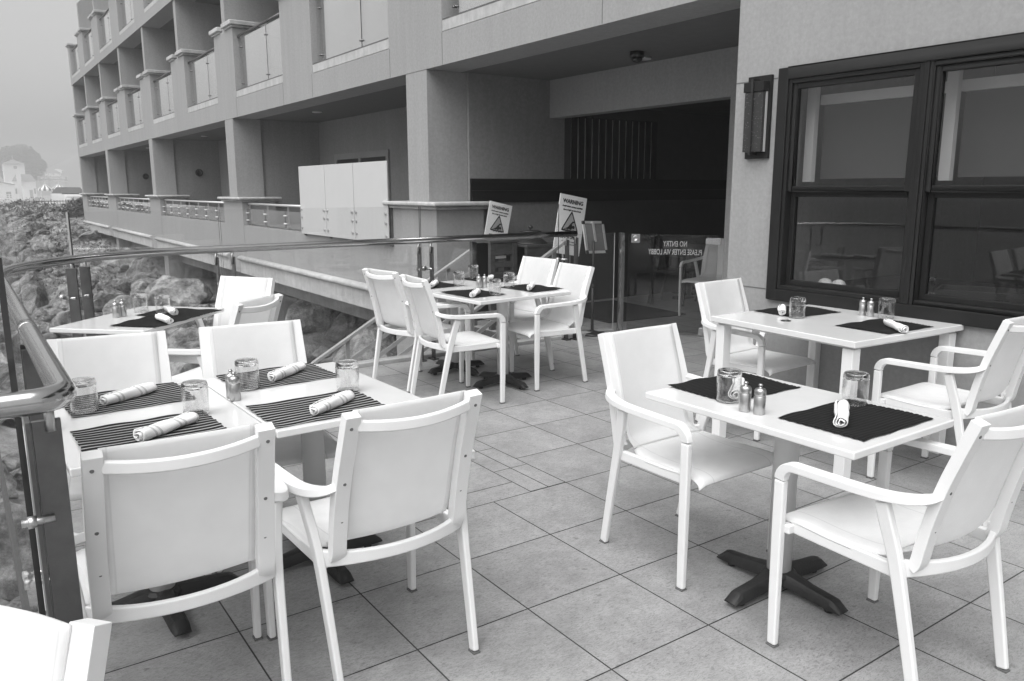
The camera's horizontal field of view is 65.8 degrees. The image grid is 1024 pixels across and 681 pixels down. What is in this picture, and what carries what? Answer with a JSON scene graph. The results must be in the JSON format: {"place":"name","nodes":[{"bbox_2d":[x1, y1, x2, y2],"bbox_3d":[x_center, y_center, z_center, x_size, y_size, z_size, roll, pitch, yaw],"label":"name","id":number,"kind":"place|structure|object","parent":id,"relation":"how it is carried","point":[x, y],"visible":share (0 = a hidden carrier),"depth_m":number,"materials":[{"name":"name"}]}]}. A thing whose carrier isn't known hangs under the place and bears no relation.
{"place":"outdoors","nodes":[
{"label":"outdoors","id":0,"kind":"place"},
{"bbox_2d":[12,174,36,197],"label":"pier building","id":1,"kind":"structure","parent":0,"point":[19,181],"depth_m":369.23,"materials":[{"name":"grey"}]},
{"bbox_2d":[0,196,50,203],"bbox_3d":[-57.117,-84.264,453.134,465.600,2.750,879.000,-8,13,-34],"label":"parking ground","id":2,"kind":"structure","parent":0,"point":[47,198],"depth_m":220.03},
{"bbox_2d":[0,182,14,198],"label":"harbour shed","id":3,"kind":"structure","parent":2,"relation":"on","point":[6,188],"depth_m":354.58,"materials":[{"name":"grey"}]},
{"bbox_2d":[2,158,24,183],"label":"house","id":4,"kind":"structure","parent":2,"relation":"on","point":[11,168],"depth_m":372.25,"materials":[{"name":"grey"}]},
{"bbox_2d":[0,144,47,180],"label":"rounded tree","id":5,"kind":"object","parent":2,"relation":"on","point":[33,160],"visible":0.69,"depth_m":399.21,"materials":[{"name":"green plant"}]},
{"bbox_2d":[50,187,81,204],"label":"parked car","id":6,"kind":"object","parent":2,"relation":"on","point":[59,195],"visible":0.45,"depth_m":58.70,"materials":[{"name":"white metal"}]},
{"bbox_2d":[65,0,1023,445],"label":"hotel building","id":7,"kind":"structure","parent":2,"relation":"on","point":[897,136],"depth_m":9.41,"materials":[{"name":"paint"}]},
{"bbox_2d":[298,161,393,246],"bbox_3d":[-2.485,-2.002,11.475,0.092,1.092,3.180,-8,13,-34],"label":"privacy screen","id":8,"kind":"object","parent":7,"relation":"attached to","point":[330,194],"visible":0.98,"depth_m":11.23,"materials":[{"name":"white plastic"}]},
{"bbox_2d":[334,150,390,227],"bbox_3d":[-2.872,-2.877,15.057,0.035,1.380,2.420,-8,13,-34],"label":"sliding door","id":9,"kind":"structure","parent":7,"relation":"in","point":[379,155],"depth_m":14.65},
{"bbox_2d":[571,117,657,179],"bbox_3d":[1.419,-2.620,10.857,1.570,0.800,0.021,-8,13,-34],"label":"slatted shutter","id":10,"kind":"object","parent":7,"relation":"attached to","point":[601,148],"visible":0.97,"depth_m":10.82,"materials":[{"name":"black"}]},
{"bbox_2d":[617,232,720,335],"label":"glass gate","id":11,"kind":"structure","parent":7,"relation":"attached to","point":[635,238],"depth_m":8.39,"materials":[{"name":"glass"}]},
{"bbox_2d":[742,74,773,158],"bbox_3d":[1.689,-1.544,5.476,0.093,0.555,0.193,-8,13,-34],"label":"wall lamp","id":12,"kind":"object","parent":7,"relation":"attached to","point":[758,91],"visible":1,"depth_m":5.44,"materials":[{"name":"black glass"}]},
{"bbox_2d":[766,32,1023,329],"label":"window","id":13,"kind":"structure","parent":7,"relation":"in","point":[909,133],"depth_m":4.74,"materials":[{"name":"black glass"}]},
{"bbox_2d":[0,0,79,181],"label":"sky","id":14,"kind":"structure","parent":0,"point":[37,109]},
{"bbox_2d":[37,169,67,197],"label":"pier signboard","id":15,"kind":"object","parent":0,"point":[54,178],"visible":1,"depth_m":390.21,"materials":[{"name":"white"}]},
{"bbox_2d":[36,156,81,195],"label":"hills","id":16,"kind":"structure","parent":0,"point":[69,166],"depth_m":579.35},
{"bbox_2d":[0,204,340,605],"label":"embankment","id":17,"kind":"structure","parent":0,"point":[316,340],"depth_m":22.53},
{"bbox_2d":[0,497,19,601],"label":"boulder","id":18,"kind":"object","parent":17,"relation":"on","point":[9,590],"visible":0.09,"depth_m":8.08,"materials":[{"name":"stone"}]},
{"bbox_2d":[11,330,22,363],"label":"boulder","id":19,"kind":"object","parent":17,"relation":"on","point":[17,341],"visible":0.09,"depth_m":17.06,"materials":[{"name":"stone"}]},
{"bbox_2d":[11,274,38,293],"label":"boulder","id":20,"kind":"object","parent":17,"relation":"on","point":[19,283],"visible":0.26,"depth_m":23.16,"materials":[{"name":"stone"}]},
{"bbox_2d":[8,284,48,323],"bbox_3d":[-13.064,-0.963,21.120,1.061,1.073,1.310,-3,11,-13],"label":"boulder","id":21,"kind":"object","parent":17,"relation":"on","point":[32,297],"visible":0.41,"depth_m":20.99,"materials":[{"name":"stone"}]},
{"bbox_2d":[32,237,60,252],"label":"boulder","id":22,"kind":"object","parent":17,"relation":"on","point":[47,243],"visible":0.41,"depth_m":29.38,"materials":[{"name":"stone"}]},
{"bbox_2d":[31,307,63,322],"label":"boulder","id":23,"kind":"object","parent":17,"relation":"on","point":[48,311],"visible":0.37,"depth_m":20.02,"materials":[{"name":"stone"}]},
{"bbox_2d":[0,197,117,294],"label":"scrub","id":24,"kind":"object","parent":17,"relation":"on","point":[37,207],"visible":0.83,"depth_m":32.36,"materials":[{"name":"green plant"}]},
{"bbox_2d":[48,284,82,308],"bbox_3d":[-12.097,-1.027,21.306,0.875,0.970,1.067,-4,-3,2],"label":"boulder","id":25,"kind":"object","parent":17,"relation":"on","point":[55,302],"visible":0.29,"depth_m":21.02,"materials":[{"name":"stone"}]},
{"bbox_2d":[49,197,83,217],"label":"coastal bush","id":26,"kind":"object","parent":17,"relation":"on","point":[76,205],"visible":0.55,"depth_m":40.13,"materials":[{"name":"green plant"}]},
{"bbox_2d":[41,310,99,338],"bbox_3d":[-10.315,-0.282,18.531,1.288,0.717,1.206,-7,-8,-28],"label":"boulder","id":27,"kind":"object","parent":17,"relation":"on","point":[60,318],"visible":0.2,"depth_m":18.07,"materials":[{"name":"stone"}]},
{"bbox_2d":[78,229,101,241],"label":"boulder","id":28,"kind":"object","parent":17,"relation":"on","point":[95,234],"visible":0.63,"depth_m":31.10,"materials":[{"name":"stone"}]},
{"bbox_2d":[93,293,123,310],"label":"boulder","id":29,"kind":"object","parent":17,"relation":"on","point":[100,303],"visible":0.43,"depth_m":20.24,"materials":[{"name":"stone"}]},
{"bbox_2d":[102,295,139,314],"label":"boulder","id":30,"kind":"object","parent":17,"relation":"on","point":[107,307],"visible":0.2,"depth_m":18.75,"materials":[{"name":"stone"}]},
{"bbox_2d":[101,248,141,273],"bbox_3d":[-12.254,-2.404,25.023,0.915,0.994,1.399,32,8,20],"label":"boulder","id":31,"kind":"object","parent":17,"relation":"on","point":[115,263],"visible":0.24,"depth_m":24.56,"materials":[{"name":"stone"}]},
{"bbox_2d":[114,278,134,294],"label":"boulder","id":32,"kind":"object","parent":17,"relation":"on","point":[123,285],"visible":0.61,"depth_m":21.84,"materials":[{"name":"stone"}]},
{"bbox_2d":[126,257,159,280],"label":"boulder","id":33,"kind":"object","parent":17,"relation":"on","point":[146,265],"visible":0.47,"depth_m":22.90,"materials":[{"name":"stone"}]},
{"bbox_2d":[130,278,156,296],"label":"boulder","id":34,"kind":"object","parent":17,"relation":"on","point":[139,285],"visible":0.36,"depth_m":20.64,"materials":[{"name":"stone"}]},
{"bbox_2d":[0,204,333,608],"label":"rubble","id":35,"kind":"object","parent":17,"relation":"on","point":[312,353],"visible":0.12,"depth_m":22.58,"materials":[{"name":"stone"}]},
{"bbox_2d":[147,278,212,306],"bbox_3d":[-7.864,-0.954,18.783,1.484,1.033,1.046,-6,13,-30],"label":"boulder","id":36,"kind":"object","parent":17,"relation":"on","point":[184,292],"visible":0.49,"depth_m":18.52,"materials":[{"name":"stone"}]},
{"bbox_2d":[166,327,198,348],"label":"boulder","id":37,"kind":"object","parent":17,"relation":"on","point":[176,338],"visible":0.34,"depth_m":15.48,"materials":[{"name":"stone"}]},
{"bbox_2d":[169,361,199,375],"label":"boulder","id":38,"kind":"object","parent":17,"relation":"on","point":[176,368],"visible":0.03,"depth_m":11.90,"materials":[{"name":"stone"}]},
{"bbox_2d":[285,299,340,333],"bbox_3d":[-3.971,-0.391,15.973,0.986,0.974,1.400,8,33,27],"label":"boulder","id":39,"kind":"object","parent":17,"relation":"on","point":[312,317],"visible":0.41,"depth_m":15.63,"materials":[{"name":"stone"}]},
{"bbox_2d":[324,312,376,346],"bbox_3d":[-2.644,-0.201,14.720,1.781,0.950,0.984,-5,12,-25],"label":"boulder","id":40,"kind":"object","parent":17,"relation":"on","point":[344,325],"visible":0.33,"depth_m":14.28,"materials":[{"name":"stone"}]},
{"bbox_2d":[333,325,396,362],"bbox_3d":[-2.046,0.325,11.566,0.908,0.897,1.288,-17,27,37],"label":"boulder","id":41,"kind":"object","parent":17,"relation":"on","point":[364,338],"visible":0.23,"depth_m":11.39,"materials":[{"name":"stone"}]},
{"bbox_2d":[0,289,1023,680],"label":"terrace floor","id":42,"kind":"structure","parent":0,"point":[562,591],"depth_m":3.08,"materials":[{"name":"tile"}]},
{"bbox_2d":[0,605,111,680],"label":"patio armchair","id":43,"kind":"object","parent":42,"relation":"on","point":[36,647],"visible":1,"depth_m":1.14,"materials":[{"name":"white plastic"}]},
{"bbox_2d":[23,331,211,613],"bbox_3d":[-1.599,0.478,3.221,0.620,0.931,0.650,-6,12,-26],"label":"patio armchair","id":44,"kind":"object","parent":42,"relation":"on","point":[115,362],"visible":0.16,"depth_m":3.37,"materials":[{"name":"white plastic"}]},
{"bbox_2d":[49,306,223,333],"bbox_3d":[-2.349,0.214,5.113,0.610,0.740,0.910,2,11,9],"label":"pedestal table","id":45,"kind":"object","parent":42,"relation":"on","point":[103,324],"visible":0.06,"depth_m":4.77,"materials":[{"name":"metal"}]},
{"bbox_2d":[113,314,198,326],"bbox_3d":[-2.194,-0.123,4.874,0.335,0.007,0.434,2,11,11],"label":"placemat","id":46,"kind":"object","parent":45,"relation":"on","point":[149,321],"visible":0.8,"depth_m":4.83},
{"bbox_2d":[137,308,220,317],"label":"placemat","id":47,"kind":"object","parent":45,"relation":"on","point":[186,312],"visible":0.78,"depth_m":5.19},
{"bbox_2d":[54,383,261,636],"bbox_3d":[-1.311,0.635,2.908,0.610,0.740,0.910,-8,13,-36],"label":"pedestal table","id":48,"kind":"object","parent":42,"relation":"on","point":[225,412],"visible":0.42,"depth_m":2.88,"materials":[{"name":"plastic"}]},
{"bbox_2d":[65,382,196,416],"bbox_3d":[-1.490,0.222,3.062,0.434,0.009,0.335,-9,14,-37],"label":"placemat","id":49,"kind":"object","parent":48,"relation":"on","point":[167,392],"visible":0.73,"depth_m":3.03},
{"bbox_2d":[70,377,98,413],"bbox_3d":[-1.560,0.198,2.879,0.093,0.119,0.093,6,12,28],"label":"upturned tumbler","id":50,"kind":"object","parent":49,"relation":"on","point":[80,382],"visible":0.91,"depth_m":2.87,"materials":[{"name":"clear glass"}]},
{"bbox_2d":[99,382,156,405],"bbox_3d":[-1.484,0.203,3.054,0.053,0.041,0.253,4,12,22],"label":"rolled napkin","id":51,"kind":"object","parent":49,"relation":"on","point":[116,396],"visible":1,"depth_m":3.03,"materials":[{"name":"fabric"}]},
{"bbox_2d":[70,410,226,451],"bbox_3d":[-1.211,0.302,2.643,0.434,0.008,0.335,-8,13,-35],"label":"placemat","id":52,"kind":"object","parent":48,"relation":"on","point":[102,436],"visible":0.66,"depth_m":2.64,"materials":[{"name":"fabric"}]},
{"bbox_2d":[133,411,198,441],"bbox_3d":[-1.152,0.285,2.630,0.056,0.040,0.253,4,12,21],"label":"rolled napkin","id":53,"kind":"object","parent":52,"relation":"on","point":[145,433],"visible":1,"depth_m":2.60,"materials":[{"name":"fabric"}]},
{"bbox_2d":[180,379,209,415],"bbox_3d":[-1.137,0.204,2.838,0.093,0.119,0.093,0,11,1],"label":"upturned tumbler","id":54,"kind":"object","parent":52,"relation":"on","point":[193,384],"visible":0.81,"depth_m":2.81,"materials":[{"name":"clear glass"}]},
{"bbox_2d":[74,422,291,680],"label":"patio armchair","id":55,"kind":"object","parent":42,"relation":"on","point":[161,512],"visible":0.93,"depth_m":2.07,"materials":[{"name":"white plastic"}]},
{"bbox_2d":[160,276,274,363],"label":"patio armchair","id":56,"kind":"object","parent":42,"relation":"on","point":[232,290],"visible":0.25,"depth_m":5.60,"materials":[{"name":"white plastic"}]},
{"bbox_2d":[168,293,282,382],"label":"patio armchair","id":57,"kind":"object","parent":42,"relation":"on","point":[262,309],"visible":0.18,"depth_m":4.50,"materials":[{"name":"white plastic"}]},
{"bbox_2d":[198,319,336,572],"bbox_3d":[-1.079,0.421,3.510,0.620,0.931,0.650,-6,12,-27],"label":"patio armchair","id":58,"kind":"object","parent":42,"relation":"on","point":[223,348],"visible":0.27,"depth_m":3.62,"materials":[{"name":"white plastic"}]},
{"bbox_2d":[0,204,614,622],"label":"glass railing","id":59,"kind":"object","parent":42,"relation":"on","point":[40,400],"visible":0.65,"depth_m":1.99,"materials":[{"name":"metal"}]},
{"bbox_2d":[205,362,420,584],"bbox_3d":[-0.815,0.565,3.264,0.610,0.740,0.910,-8,13,-36],"label":"pedestal table","id":60,"kind":"object","parent":42,"relation":"on","point":[313,451],"visible":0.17,"depth_m":3.20,"materials":[{"name":"metal"}]},
{"bbox_2d":[228,372,240,401],"bbox_3d":[-1.066,0.175,3.038,0.042,0.112,0.042,-8,13,-34],"label":"pepper shaker","id":61,"kind":"object","parent":60,"relation":"on","point":[234,388],"visible":1,"depth_m":3.02,"materials":[{"name":"metal"}]},
{"bbox_2d":[216,362,338,389],"bbox_3d":[-1.016,0.152,3.423,0.434,0.008,0.335,-8,14,-36],"label":"placemat","id":62,"kind":"object","parent":60,"relation":"on","point":[310,372],"visible":0.71,"depth_m":3.41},
{"bbox_2d":[234,357,259,389],"bbox_3d":[-1.074,0.134,3.205,0.093,0.119,0.093,0,11,1],"label":"upturned tumbler","id":63,"kind":"object","parent":62,"relation":"on","point":[246,362],"visible":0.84,"depth_m":3.18,"materials":[{"name":"clear glass"}]},
{"bbox_2d":[267,362,305,381],"bbox_3d":[-0.977,0.133,3.417,0.053,0.041,0.253,3,11,17],"label":"rolled napkin","id":64,"kind":"object","parent":62,"relation":"on","point":[282,372],"visible":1,"depth_m":3.39,"materials":[{"name":"fabric"}]},
{"bbox_2d":[246,389,384,426],"bbox_3d":[-0.723,0.245,2.935,0.434,0.009,0.335,-8,13,-35],"label":"placemat","id":65,"kind":"object","parent":60,"relation":"on","point":[289,412],"visible":0.76,"depth_m":2.91,"materials":[{"name":"fabric"}]},
{"bbox_2d":[309,390,354,414],"bbox_3d":[-0.668,0.228,2.917,0.054,0.041,0.253,4,12,22],"label":"rolled napkin","id":66,"kind":"object","parent":65,"relation":"on","point":[329,403],"visible":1,"depth_m":2.89,"materials":[{"name":"fabric"}]},
{"bbox_2d":[335,359,359,391],"bbox_3d":[-0.658,0.141,3.160,0.092,0.119,0.092,6,12,28],"label":"upturned tumbler","id":67,"kind":"object","parent":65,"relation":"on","point":[346,364],"visible":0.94,"depth_m":3.14,"materials":[{"name":"clear glass"}]},
{"bbox_2d":[263,389,481,680],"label":"patio armchair","id":68,"kind":"object","parent":42,"relation":"on","point":[402,464],"visible":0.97,"depth_m":2.40,"materials":[{"name":"white plastic"}]},
{"bbox_2d":[311,249,469,363],"bbox_3d":[-1.927,0.390,8.625,3.675,2.688,0.067,-8,13,-34],"label":"stair railing","id":69,"kind":"object","parent":42,"relation":"on","point":[346,340],"visible":0.11,"depth_m":8.89,"materials":[{"name":"grey metal"}]},
{"bbox_2d":[362,268,463,392],"bbox_3d":[-0.801,-0.117,6.309,0.650,0.931,0.620,-10,15,-42],"label":"patio armchair","id":70,"kind":"object","parent":42,"relation":"on","point":[390,304],"visible":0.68,"depth_m":6.14,"materials":[{"name":"white plastic"}]},
{"bbox_2d":[399,274,505,403],"bbox_3d":[-0.450,-0.018,5.786,0.650,0.931,0.620,-6,12,-29],"label":"patio armchair","id":71,"kind":"object","parent":42,"relation":"on","point":[425,313],"visible":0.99,"depth_m":5.66,"materials":[{"name":"white plastic"}]},
{"bbox_2d":[428,279,518,375],"bbox_3d":[-0.476,-0.104,6.739,0.910,0.740,0.610,-9,14,-39],"label":"pedestal table","id":72,"kind":"object","parent":42,"relation":"on","point":[469,284],"visible":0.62,"depth_m":6.69,"materials":[{"name":"metal"}]},
{"bbox_2d":[354,328,613,368],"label":"kerb","id":73,"kind":"structure","parent":42,"relation":"on","point":[398,359],"depth_m":7.38,"materials":[{"name":"stone"}]},
{"bbox_2d":[468,239,518,329],"bbox_3d":[-0.208,-0.647,8.919,0.394,0.983,0.424,-9,14,-37],"label":"slatted cabinet","id":74,"kind":"object","parent":42,"relation":"on","point":[484,257],"visible":0.47,"depth_m":8.78,"materials":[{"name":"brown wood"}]},
{"bbox_2d":[484,201,511,233],"bbox_3d":[-0.196,-1.019,9.764,0.452,1.396,0.260,-8,13,-34],"label":"warning sign","id":75,"kind":"object","parent":74,"relation":"on","point":[498,218],"visible":0.59,"depth_m":9.65,"materials":[{"name":"white"}]},
{"bbox_2d":[424,240,564,351],"bbox_3d":[-0.430,0.053,8.160,2.481,2.069,0.067,-8,13,-34],"label":"stair railing","id":76,"kind":"object","parent":42,"relation":"on","point":[552,251],"visible":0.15,"depth_m":8.31,"materials":[{"name":"grey metal"}]},
{"bbox_2d":[433,284,570,389],"bbox_3d":[-0.074,-0.016,6.278,0.910,0.740,0.610,-9,14,-39],"label":"pedestal table","id":77,"kind":"object","parent":42,"relation":"on","point":[502,301],"visible":0.79,"depth_m":6.19,"materials":[{"name":"metal"}]},
{"bbox_2d":[442,289,501,297],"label":"placemat","id":78,"kind":"object","parent":77,"relation":"on","point":[465,293],"visible":0.81,"depth_m":6.14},
{"bbox_2d":[501,284,563,291],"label":"placemat","id":79,"kind":"object","parent":77,"relation":"on","point":[537,288],"visible":0.89,"depth_m":6.40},
{"bbox_2d":[469,256,558,371],"bbox_3d":[0.036,-0.256,7.021,0.650,0.931,0.620,-9,14,-38],"label":"patio armchair","id":80,"kind":"object","parent":42,"relation":"on","point":[538,271],"visible":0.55,"depth_m":7.04,"materials":[{"name":"white plastic"}]},
{"bbox_2d":[504,242,560,277],"bbox_3d":[0.235,-0.662,9.151,0.524,0.923,0.454,-9,14,-37],"label":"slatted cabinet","id":81,"kind":"object","parent":42,"relation":"on","point":[535,250],"visible":0.09,"depth_m":8.92,"materials":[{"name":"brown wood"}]},
{"bbox_2d":[508,262,594,391],"bbox_3d":[0.285,-0.139,6.408,0.650,0.931,0.620,-7,13,-30],"label":"patio armchair","id":82,"kind":"object","parent":42,"relation":"on","point":[565,313],"visible":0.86,"depth_m":6.33,"materials":[{"name":"white plastic"}]},
{"bbox_2d":[553,193,586,323],"bbox_3d":[0.639,-0.923,9.009,0.493,1.488,0.260,-8,13,-34],"label":"warning sign","id":83,"kind":"object","parent":42,"relation":"on","point":[572,209],"visible":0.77,"depth_m":8.90,"materials":[{"name":"white"}]},
{"bbox_2d":[581,221,607,336],"bbox_3d":[0.887,-0.664,8.404,0.370,1.206,0.300,-8,13,-34],"label":"menu stand","id":84,"kind":"object","parent":42,"relation":"on","point":[594,241],"visible":0.92,"depth_m":8.38,"materials":[{"name":"black metal"}]},
{"bbox_2d":[583,300,685,322],"bbox_3d":[1.269,-0.381,10.082,1.200,0.013,1.440,-7,13,-30],"label":"door mat","id":85,"kind":"object","parent":42,"relation":"on","point":[605,311],"depth_m":9.88,"materials":[{"name":"black"}]},
{"bbox_2d":[645,233,699,306],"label":"patio armchair","id":86,"kind":"object","parent":42,"relation":"on","point":[658,261],"visible":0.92,"depth_m":10.69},
{"bbox_2d":[598,323,774,591],"bbox_3d":[0.727,0.442,3.381,0.620,0.931,0.650,-8,13,-34],"label":"patio armchair","id":87,"kind":"object","parent":42,"relation":"on","point":[638,363],"visible":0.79,"depth_m":3.38,"materials":[{"name":"white plastic"}]},
{"bbox_2d":[678,238,723,316],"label":"patio armchair","id":88,"kind":"object","parent":42,"relation":"on","point":[712,266],"visible":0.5,"depth_m":9.75,"materials":[{"name":"white plastic"}]},
{"bbox_2d":[694,278,817,441],"bbox_3d":[1.567,0.090,5.198,0.620,0.931,0.650,-8,14,-37],"label":"patio armchair","id":89,"kind":"object","parent":42,"relation":"on","point":[722,297],"visible":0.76,"depth_m":5.18,"materials":[{"name":"white plastic"}]},
{"bbox_2d":[645,372,953,615],"bbox_3d":[1.042,0.604,3.036,0.610,0.740,0.910,-8,13,-34],"label":"pedestal table","id":90,"kind":"object","parent":42,"relation":"on","point":[791,437],"visible":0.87,"depth_m":2.96,"materials":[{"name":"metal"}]},
{"bbox_2d":[667,373,799,401],"bbox_3d":[0.903,0.185,3.229,0.434,0.007,0.335,-7,13,-33],"label":"placemat","id":91,"kind":"object","parent":90,"relation":"on","point":[704,386],"visible":0.73,"depth_m":3.24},
{"bbox_2d":[716,367,741,402],"bbox_3d":[0.824,0.168,3.003,0.093,0.119,0.093,10,15,41],"label":"upturned tumbler","id":92,"kind":"object","parent":91,"relation":"on","point":[727,372],"visible":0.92,"depth_m":2.98,"materials":[{"name":"clear glass"}]},
{"bbox_2d":[728,377,744,399],"bbox_3d":[0.886,0.186,3.118,0.050,0.040,0.253,4,12,19],"label":"rolled napkin","id":93,"kind":"object","parent":91,"relation":"on","point":[734,391],"visible":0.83,"depth_m":3.06,"materials":[{"name":"fabric"}]},
{"bbox_2d":[739,381,751,411],"bbox_3d":[0.848,0.202,2.873,0.042,0.112,0.042,-8,13,-34],"label":"pepper shaker","id":94,"kind":"object","parent":90,"relation":"on","point":[745,397],"visible":1,"depth_m":2.86,"materials":[{"name":"metal"}]},
{"bbox_2d":[753,383,765,414],"bbox_3d":[0.889,0.209,2.836,0.042,0.112,0.042,-8,13,-34],"label":"pepper shaker","id":95,"kind":"object","parent":90,"relation":"on","point":[759,406],"visible":1,"depth_m":2.82,"materials":[{"name":"metal"}]},
{"bbox_2d":[778,401,932,440],"bbox_3d":[1.205,0.271,2.778,0.434,0.007,0.335,-8,13,-34],"label":"placemat","id":96,"kind":"object","parent":90,"relation":"on","point":[867,422],"visible":0.85,"depth_m":2.76,"materials":[{"name":"fabric"}]},
{"bbox_2d":[833,400,849,427],"bbox_3d":[1.147,0.254,2.759,0.055,0.041,0.253,5,12,24],"label":"rolled napkin","id":97,"kind":"object","parent":96,"relation":"on","point":[841,411],"visible":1,"depth_m":2.72,"materials":[{"name":"fabric"}]},
{"bbox_2d":[841,370,869,405],"bbox_3d":[1.282,0.177,2.951,0.093,0.119,0.093,2,11,13],"label":"upturned tumbler","id":98,"kind":"object","parent":96,"relation":"on","point":[854,375],"visible":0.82,"depth_m":2.93,"materials":[{"name":"clear glass"}]},
{"bbox_2d":[711,304,963,478],"bbox_3d":[1.903,0.253,4.755,0.990,0.776,1.000,-7,13,-31],"label":"four legged table","id":99,"kind":"object","parent":42,"relation":"on","point":[822,329],"visible":0.66,"depth_m":4.53,"materials":[{"name":"plastic"}]},
{"bbox_2d":[756,305,837,315],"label":"placemat","id":100,"kind":"object","parent":99,"relation":"on","point":[798,310],"visible":0.84,"depth_m":5.00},
{"bbox_2d":[836,319,932,333],"bbox_3d":[2.094,-0.084,4.455,0.434,0.007,0.335,-7,13,-32],"label":"placemat","id":101,"kind":"object","parent":99,"relation":"on","point":[877,325],"visible":0.77,"depth_m":4.46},
{"bbox_2d":[883,319,908,332],"bbox_3d":[2.102,-0.081,4.329,0.050,0.040,0.253,1,11,6],"label":"rolled napkin","id":102,"kind":"object","parent":101,"relation":"on","point":[900,327],"visible":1,"depth_m":4.28,"materials":[{"name":"fabric"}]},
{"bbox_2d":[766,405,1023,680],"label":"patio armchair","id":103,"kind":"object","parent":42,"relation":"on","point":[980,482],"visible":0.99,"depth_m":2.39,"materials":[{"name":"white plastic"}]},
{"bbox_2d":[866,316,1023,478],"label":"patio armchair","id":104,"kind":"object","parent":42,"relation":"on","point":[999,368],"visible":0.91,"depth_m":3.96,"materials":[{"name":"white plastic"}]},
{"bbox_2d":[517,225,547,243],"bbox_3d":[0.212,-1.211,9.024,0.400,0.201,0.400,-8,13,-34],"label":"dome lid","id":105,"kind":"object","parent":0,"point":[533,240],"visible":0.73,"depth_m":8.91,"materials":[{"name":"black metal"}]},
{"bbox_2d":[663,243,705,299],"bbox_3d":[2.530,-0.976,11.239,0.700,0.740,0.700,-8,13,-34],"label":"bar table","id":106,"kind":"object","parent":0,"point":[689,248],"visible":0.59,"depth_m":11.19,"materials":[{"name":"black metal"}]},
{"bbox_2d":[844,275,1023,293],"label":"buffet table","id":107,"kind":"object","parent":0,"point":[890,282],"visible":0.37,"depth_m":5.86,"materials":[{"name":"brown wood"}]},
{"bbox_2d":[934,284,1023,303],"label":"serving tray","id":108,"kind":"object","parent":107,"relation":"on","point":[1010,295],"visible":0.77,"depth_m":5.00,"materials":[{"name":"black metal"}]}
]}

